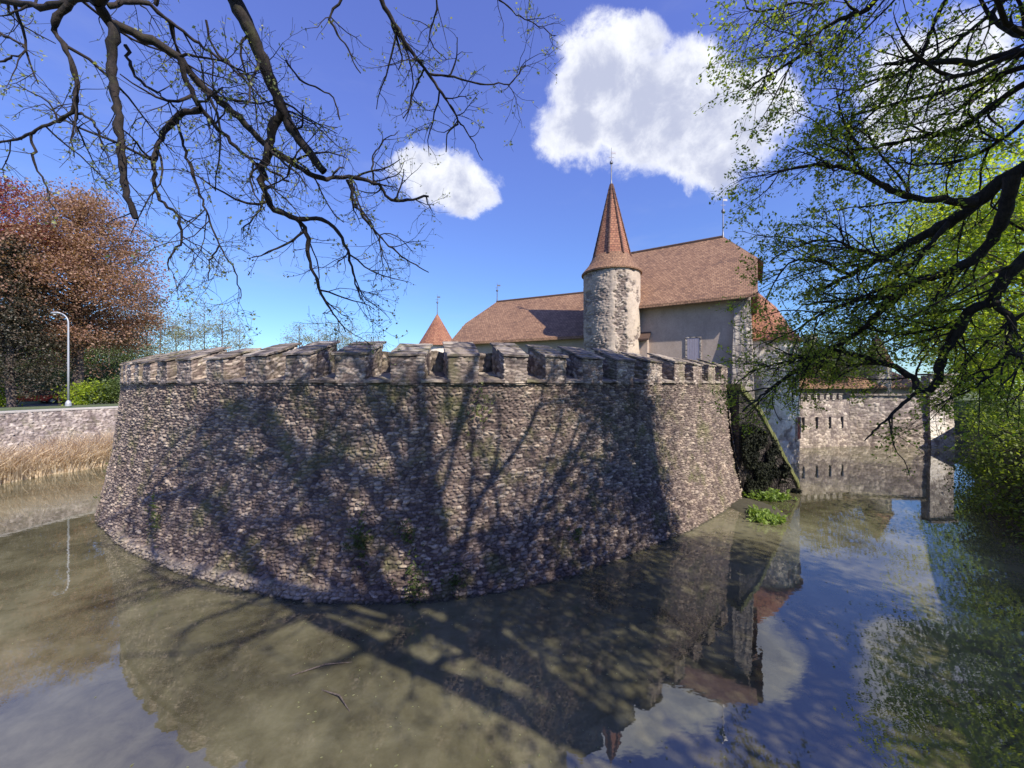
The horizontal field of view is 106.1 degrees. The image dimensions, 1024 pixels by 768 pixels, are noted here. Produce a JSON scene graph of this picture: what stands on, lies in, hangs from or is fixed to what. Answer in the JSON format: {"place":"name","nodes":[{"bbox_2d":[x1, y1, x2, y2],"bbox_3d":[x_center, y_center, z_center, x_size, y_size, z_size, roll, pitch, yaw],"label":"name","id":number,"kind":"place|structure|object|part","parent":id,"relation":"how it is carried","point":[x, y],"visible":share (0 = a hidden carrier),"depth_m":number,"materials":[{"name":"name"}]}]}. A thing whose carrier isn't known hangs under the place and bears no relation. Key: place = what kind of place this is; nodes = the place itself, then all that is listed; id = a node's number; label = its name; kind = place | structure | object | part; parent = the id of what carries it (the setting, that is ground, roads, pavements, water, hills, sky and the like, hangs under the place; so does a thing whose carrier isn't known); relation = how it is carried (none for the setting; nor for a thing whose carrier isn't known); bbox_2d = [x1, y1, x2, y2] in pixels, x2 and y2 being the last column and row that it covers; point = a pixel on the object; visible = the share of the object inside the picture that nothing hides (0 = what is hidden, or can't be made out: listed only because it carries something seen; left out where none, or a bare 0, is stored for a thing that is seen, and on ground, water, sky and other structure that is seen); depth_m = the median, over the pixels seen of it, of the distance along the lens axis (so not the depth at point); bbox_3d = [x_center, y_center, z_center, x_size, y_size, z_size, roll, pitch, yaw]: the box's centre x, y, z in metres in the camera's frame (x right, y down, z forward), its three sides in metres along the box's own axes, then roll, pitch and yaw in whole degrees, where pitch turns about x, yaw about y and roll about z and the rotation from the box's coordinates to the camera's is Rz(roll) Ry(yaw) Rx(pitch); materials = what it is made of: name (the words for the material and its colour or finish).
{"place":"outdoors","nodes":[
{"label":"outdoors","id":0,"kind":"place"},
{"bbox_2d":[0,403,114,407],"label":"road","id":1,"kind":"structure","parent":0,"point":[36,405],"depth_m":40.11,"materials":[{"name":"grey asphalt"}]},
{"bbox_2d":[16,391,63,403],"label":"parked car","id":2,"kind":"object","parent":1,"relation":"on","point":[51,399],"visible":0.38,"depth_m":43.15,"materials":[{"name":"red paint"}]},
{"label":"window","id":3,"kind":"part","parent":2,"relation":"part of","materials":[{"name":"black glass"}]},
{"bbox_2d":[0,431,1023,767],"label":"water","id":4,"kind":"structure","parent":0,"point":[166,667],"depth_m":7.14,"materials":[{"name":"liquid"}]},
{"bbox_2d":[0,427,113,483],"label":"dry reeds","id":5,"kind":"object","parent":4,"relation":"in","point":[51,457],"visible":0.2,"depth_m":21.37,"materials":[{"name":"beige plant"}]},
{"bbox_2d":[290,662,349,675],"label":"floating twig","id":6,"kind":"object","parent":4,"relation":"on","point":[319,666],"visible":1,"depth_m":6.74,"materials":[{"name":"wood"}]},
{"bbox_2d":[322,689,349,711],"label":"floating twig","id":7,"kind":"object","parent":4,"relation":"on","point":[339,695],"visible":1,"depth_m":6.12,"materials":[{"name":"wood"}]},
{"bbox_2d":[94,340,742,604],"bbox_3d":[-3.684,2.078,17.809,31.895,6.570,18.221,0,0,12],"label":"bastion","id":8,"kind":"object","parent":4,"relation":"in","point":[269,469],"visible":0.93,"depth_m":10.06,"materials":[{"name":"stone"}]},
{"bbox_2d":[143,484,162,547],"bbox_3d":[-10.364,3.772,11.063,0.889,1.814,0.319,0,0,29],"label":"wall plant","id":9,"kind":"object","parent":8,"relation":"attached to","point":[152,515],"depth_m":11.08,"materials":[{"name":"green plant"}]},
{"bbox_2d":[340,501,373,571],"bbox_3d":[-3.544,3.540,8.867,0.785,1.677,0.358,0,0,0],"label":"wall plant","id":10,"kind":"object","parent":8,"relation":"attached to","point":[357,537],"depth_m":8.88,"materials":[{"name":"green plant"}]},
{"bbox_2d":[394,518,428,560],"bbox_3d":[-2.316,3.611,8.878,0.802,1.076,0.345,0,0,0],"label":"wall plant","id":11,"kind":"object","parent":8,"relation":"attached to","point":[407,536],"depth_m":8.90,"materials":[{"name":"green plant"}]},
{"bbox_2d":[390,550,442,606],"bbox_3d":[-2.148,4.534,8.645,1.216,1.613,0.360,0,0,0],"label":"wall plant","id":12,"kind":"object","parent":8,"relation":"attached to","point":[414,581],"depth_m":8.69,"materials":[{"name":"green plant"}]},
{"bbox_2d":[440,563,465,599],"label":"wall plant","id":13,"kind":"object","parent":8,"relation":"attached to","point":[452,583],"depth_m":8.86,"materials":[{"name":"green plant"}]},
{"bbox_2d":[467,382,494,434],"bbox_3d":[-0.779,0.607,9.616,0.713,1.364,0.268,0,0,-14],"label":"wall plant","id":14,"kind":"object","parent":8,"relation":"attached to","point":[476,408],"depth_m":9.62,"materials":[{"name":"green plant"}]},
{"bbox_2d":[565,522,583,549],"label":"wall plant","id":15,"kind":"object","parent":8,"relation":"attached to","point":[578,532],"depth_m":10.20,"materials":[{"name":"green plant"}]},
{"bbox_2d":[12,485,1017,767],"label":"floating litter","id":16,"kind":"object","parent":4,"relation":"on","point":[516,653],"visible":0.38,"depth_m":7.05,"materials":[{"name":"brown plant"}]},
{"bbox_2d":[730,497,787,520],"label":"mud spit","id":17,"kind":"structure","parent":4,"relation":"in","point":[741,505],"depth_m":15.54,"materials":[{"name":"brown soil"}]},
{"bbox_2d":[742,490,764,499],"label":"water plant","id":18,"kind":"object","parent":17,"relation":"on","point":[751,495],"visible":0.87,"depth_m":16.70,"materials":[{"name":"green plant"}]},
{"bbox_2d":[756,487,779,501],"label":"water plant","id":19,"kind":"object","parent":17,"relation":"on","point":[771,497],"visible":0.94,"depth_m":16.47,"materials":[{"name":"green plant"}]},
{"bbox_2d":[746,504,790,525],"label":"water plant","id":20,"kind":"object","parent":17,"relation":"on","point":[760,515],"visible":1,"depth_m":13.97,"materials":[{"name":"green plant"}]},
{"bbox_2d":[726,384,799,496],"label":"wing wall","id":21,"kind":"structure","parent":4,"relation":"in","point":[737,432],"depth_m":17.21,"materials":[{"name":"grey stone"}]},
{"bbox_2d":[740,399,802,497],"bbox_3d":[11.653,2.840,17.160,3.382,4.427,0.533,0,0,-16],"label":"ivy","id":22,"kind":"object","parent":21,"relation":"attached to","point":[751,445],"visible":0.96,"depth_m":16.99,"materials":[{"name":"green plant"}]},
{"bbox_2d":[767,488,797,501],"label":"water plant","id":23,"kind":"object","parent":4,"relation":"on","point":[782,496],"visible":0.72,"depth_m":16.48,"materials":[{"name":"green plant"}]},
{"bbox_2d":[799,393,850,447],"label":"curtain wall","id":24,"kind":"structure","parent":4,"relation":"in","point":[832,423],"depth_m":30.60,"materials":[{"name":"stone"}]},
{"bbox_2d":[845,394,927,447],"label":"shaded wall","id":25,"kind":"structure","parent":4,"relation":"in","point":[881,408],"depth_m":30.79,"materials":[{"name":"grey stone"}]},
{"bbox_2d":[917,373,958,447],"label":"pale pier","id":26,"kind":"structure","parent":4,"relation":"in","point":[935,441],"depth_m":30.18,"materials":[{"name":"stone"}]},
{"bbox_2d":[0,384,1023,531],"bbox_3d":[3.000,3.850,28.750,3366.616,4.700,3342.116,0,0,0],"label":"ground","id":27,"kind":"structure","parent":0,"point":[1004,518],"depth_m":17.39,"materials":[{"name":"green plant"}]},
{"bbox_2d":[0,379,35,406],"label":"green shrub","id":28,"kind":"object","parent":27,"relation":"on","point":[3,402],"visible":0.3,"depth_m":38.31,"materials":[{"name":"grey plant"}]},
{"bbox_2d":[0,368,38,395],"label":"green shrub","id":29,"kind":"object","parent":27,"relation":"on","point":[20,380],"visible":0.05,"depth_m":48.58,"materials":[{"name":"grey plant"}]},
{"bbox_2d":[0,346,57,388],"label":"woodland tree","id":30,"kind":"object","parent":27,"relation":"on","point":[24,361],"visible":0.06,"depth_m":63.59,"materials":[{"name":"green plant"}]},
{"bbox_2d":[4,370,64,391],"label":"green shrub","id":31,"kind":"object","parent":27,"relation":"on","point":[38,380],"visible":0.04,"depth_m":52.13,"materials":[{"name":"grey plant"}]},
{"bbox_2d":[0,325,88,380],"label":"woodland tree","id":32,"kind":"object","parent":27,"relation":"on","point":[37,357],"visible":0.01,"depth_m":65.38,"materials":[{"name":"green plant"}]},
{"bbox_2d":[0,227,90,407],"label":"dark conifer","id":33,"kind":"object","parent":27,"relation":"on","point":[9,374],"visible":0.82,"depth_m":35.90,"materials":[{"name":"green plant"}]},
{"bbox_2d":[0,172,92,296],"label":"red maple","id":34,"kind":"object","parent":27,"relation":"on","point":[8,204],"visible":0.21,"depth_m":37.84,"materials":[{"name":"brown plant"}]},
{"bbox_2d":[26,363,89,391],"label":"green shrub","id":35,"kind":"object","parent":27,"relation":"on","point":[54,380],"visible":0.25,"depth_m":49.04,"materials":[{"name":"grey plant"}]},
{"bbox_2d":[50,312,71,405],"bbox_3d":[-32.724,-1.821,27.900,1.469,6.841,0.320,0,0,0],"label":"street lamp","id":36,"kind":"object","parent":27,"relation":"on","point":[68,402],"visible":1,"depth_m":27.87,"materials":[{"name":"grey metal"}]},
{"bbox_2d":[31,341,129,384],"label":"woodland tree","id":37,"kind":"object","parent":27,"relation":"on","point":[90,359],"visible":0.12,"depth_m":65.02,"materials":[{"name":"green plant"}]},
{"bbox_2d":[50,377,116,405],"bbox_3d":[-42.932,1.269,39.205,5.237,3.936,4.734,0,0,0],"label":"green shrub","id":38,"kind":"object","parent":27,"relation":"on","point":[79,387],"visible":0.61,"depth_m":38.36,"materials":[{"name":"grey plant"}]},
{"bbox_2d":[52,361,119,389],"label":"green shrub","id":39,"kind":"object","parent":27,"relation":"on","point":[106,377],"visible":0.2,"depth_m":51.31,"materials":[{"name":"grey plant"}]},
{"bbox_2d":[58,391,118,405],"bbox_3d":[-34.344,1.500,41.888,25.738,1.500,0.222,0,0,-9],"label":"rail fence","id":40,"kind":"object","parent":27,"relation":"on","point":[59,403],"visible":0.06,"depth_m":39.94,"materials":[{"name":"brown wood"}]},
{"bbox_2d":[0,169,182,404],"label":"copper beech","id":41,"kind":"object","parent":27,"relation":"on","point":[77,265],"visible":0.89,"depth_m":40.57,"materials":[{"name":"brown plant"}]},
{"bbox_2d":[71,374,120,403],"bbox_3d":[-41.331,0.820,40.034,5.003,3.970,5.296,0,0,0],"label":"green shrub","id":42,"kind":"object","parent":27,"relation":"on","point":[112,391],"visible":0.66,"depth_m":38.94,"materials":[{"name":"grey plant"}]},
{"bbox_2d":[84,353,129,395],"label":"green shrub","id":43,"kind":"object","parent":27,"relation":"on","point":[90,376],"visible":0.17,"depth_m":51.79,"materials":[{"name":"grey plant"}]},
{"bbox_2d":[60,332,155,380],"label":"woodland tree","id":44,"kind":"object","parent":27,"relation":"on","point":[114,356],"visible":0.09,"depth_m":67.52,"materials":[{"name":"green plant"}]},
{"bbox_2d":[86,295,134,377],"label":"budding tree","id":45,"kind":"object","parent":27,"relation":"on","point":[106,348],"visible":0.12,"depth_m":65.58,"materials":[{"name":"green plant"}]},
{"bbox_2d":[96,306,153,368],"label":"budding tree","id":46,"kind":"object","parent":27,"relation":"on","point":[131,348],"visible":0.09,"depth_m":69.97,"materials":[{"name":"green plant"}]},
{"bbox_2d":[95,337,163,376],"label":"green shrub","id":47,"kind":"object","parent":27,"relation":"on","point":[116,353],"visible":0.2,"depth_m":60.35,"materials":[{"name":"grey plant"}]},
{"bbox_2d":[129,308,169,358],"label":"budding tree","id":48,"kind":"object","parent":27,"relation":"on","point":[150,336],"visible":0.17,"depth_m":62.06,"materials":[{"name":"green plant"}]},
{"bbox_2d":[125,303,191,361],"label":"budding tree","id":49,"kind":"object","parent":27,"relation":"on","point":[161,338],"visible":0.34,"depth_m":60.06,"materials":[{"name":"green plant"}]},
{"bbox_2d":[143,314,206,354],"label":"budding tree","id":50,"kind":"object","parent":27,"relation":"on","point":[175,335],"visible":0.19,"depth_m":65.47,"materials":[{"name":"green plant"}]},
{"bbox_2d":[164,303,210,350],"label":"budding tree","id":51,"kind":"object","parent":27,"relation":"on","point":[190,336],"visible":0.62,"depth_m":57.98,"materials":[{"name":"green plant"}]},
{"bbox_2d":[179,296,232,349],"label":"budding tree","id":52,"kind":"object","parent":27,"relation":"on","point":[197,329],"visible":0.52,"depth_m":63.77,"materials":[{"name":"green plant"}]},
{"bbox_2d":[187,307,248,351],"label":"budding tree","id":53,"kind":"object","parent":27,"relation":"on","point":[214,326],"visible":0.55,"depth_m":63.06,"materials":[{"name":"green plant"}]},
{"bbox_2d":[217,319,256,349],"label":"budding tree","id":54,"kind":"object","parent":27,"relation":"on","point":[246,340],"visible":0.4,"depth_m":69.80,"materials":[{"name":"green plant"}]},
{"bbox_2d":[276,323,316,347],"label":"budding tree","id":55,"kind":"object","parent":27,"relation":"on","point":[299,339],"visible":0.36,"depth_m":76.86,"materials":[{"name":"grey plant"}]},
{"bbox_2d":[303,315,331,342],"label":"budding tree","id":56,"kind":"object","parent":27,"relation":"on","point":[311,339],"visible":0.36,"depth_m":74.21,"materials":[{"name":"grey plant"}]},
{"bbox_2d":[316,320,355,349],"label":"budding tree","id":57,"kind":"object","parent":27,"relation":"on","point":[346,339],"visible":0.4,"depth_m":72.02,"materials":[{"name":"green plant"}]},
{"bbox_2d":[337,319,363,345],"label":"budding tree","id":58,"kind":"object","parent":27,"relation":"on","point":[351,333],"visible":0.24,"depth_m":79.47,"materials":[{"name":"grey plant"}]},
{"bbox_2d":[0,0,1023,365],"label":"overhanging tree","id":59,"kind":"object","parent":27,"relation":"on","point":[212,92],"visible":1,"depth_m":5.73,"materials":[{"name":"brown plant"}]},
{"bbox_2d":[691,0,1023,481],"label":"leafy bank tree","id":60,"kind":"object","parent":27,"relation":"on","point":[1007,183],"visible":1,"depth_m":7.54,"materials":[{"name":"green plant"}]},
{"bbox_2d":[844,96,1023,400],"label":"bright spring tree","id":61,"kind":"object","parent":27,"relation":"on","point":[1018,213],"visible":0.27,"depth_m":16.63,"materials":[{"name":"green plant"}]},
{"bbox_2d":[872,226,1023,409],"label":"spring tree","id":62,"kind":"object","parent":27,"relation":"on","point":[972,328],"visible":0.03,"depth_m":32.01,"materials":[{"name":"green plant"}]},
{"bbox_2d":[918,346,1023,404],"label":"spring shrub","id":63,"kind":"object","parent":27,"relation":"on","point":[1020,388],"visible":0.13,"depth_m":31.48,"materials":[{"name":"green plant"}]},
{"bbox_2d":[937,399,1023,561],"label":"bank hedge","id":64,"kind":"object","parent":27,"relation":"on","point":[975,468],"visible":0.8,"depth_m":14.44,"materials":[{"name":"green plant"}]},
{"bbox_2d":[0,0,1023,383],"label":"sky","id":65,"kind":"structure","parent":0,"point":[524,219],"materials":[{"name":"blue"}]},
{"bbox_2d":[757,388,894,390],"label":"courtyard ground","id":66,"kind":"structure","parent":0,"point":[855,388],"depth_m":34.23,"materials":[{"name":"green soil"}]},
{"bbox_2d":[419,296,451,352],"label":"corner tower","id":67,"kind":"structure","parent":66,"relation":"on","point":[436,334],"depth_m":32.05,"materials":[{"name":"orange tile"}]},
{"bbox_2d":[451,285,583,353],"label":"wing","id":68,"kind":"structure","parent":66,"relation":"on","point":[554,321],"depth_m":25.21,"materials":[{"name":"brown tile"}]},
{"bbox_2d":[581,148,641,354],"bbox_3d":[5.550,-5.850,21.500,3.300,14.700,3.300,0,0,0],"label":"stair turret","id":69,"kind":"object","parent":66,"relation":"on","point":[611,274],"visible":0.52,"depth_m":20.33,"materials":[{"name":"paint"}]},
{"bbox_2d":[631,199,762,398],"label":"manor house","id":70,"kind":"structure","parent":66,"relation":"on","point":[685,286],"depth_m":20.07,"materials":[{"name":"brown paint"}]},
{"bbox_2d":[685,336,700,360],"bbox_3d":[9.247,-1.520,19.632,0.740,1.840,0.070,0,0,32],"label":"window","id":71,"kind":"structure","parent":70,"relation":"in","point":[692,343],"depth_m":19.61,"materials":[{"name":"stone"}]},
{"bbox_2d":[751,280,803,463],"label":"moat tower","id":72,"kind":"structure","parent":66,"relation":"on","point":[787,432],"depth_m":24.00,"materials":[{"name":"grey stone"}]},
{"bbox_2d":[795,417,800,439],"bbox_3d":[18.084,2.800,24.401,0.800,1.400,0.180,0,0,-38],"label":"window","id":73,"kind":"structure","parent":72,"relation":"in","point":[797,426],"depth_m":24.35,"materials":[{"name":"wood"}]},
{"bbox_2d":[799,334,912,409],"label":"house","id":74,"kind":"structure","parent":66,"relation":"on","point":[902,385],"depth_m":34.97,"materials":[{"name":"brown paint"}]},
{"bbox_2d":[850,389,857,393],"bbox_3d":[30.905,0.950,34.820,0.800,1.100,0.110,0,0,-10],"label":"window","id":75,"kind":"structure","parent":74,"relation":"in","point":[855,390],"depth_m":34.77,"materials":[{"name":"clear glass"}]},
{"bbox_2d":[800,325,914,389],"bbox_3d":[28.793,-2.519,35.130,11.362,6.923,7.081,0,0,0],"label":"castle garden tree","id":76,"kind":"object","parent":66,"relation":"on","point":[847,347],"visible":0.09,"depth_m":34.07,"materials":[{"name":"green plant"}]},
{"bbox_2d":[863,335,893,393],"bbox_3d":[34.130,-1.125,36.000,2.400,7.250,2.400,0,0,0],"label":"turret","id":77,"kind":"object","parent":66,"relation":"on","point":[887,385],"visible":0.06,"depth_m":35.14,"materials":[{"name":"stone"}]},
{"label":"mud bank","id":78,"kind":"structure","parent":0,"visible":0},
{"bbox_2d":[0,406,117,452],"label":"bank wall","id":79,"kind":"structure","parent":78,"relation":"on","point":[26,425],"depth_m":23.34,"materials":[{"name":"stone"}]}
]}

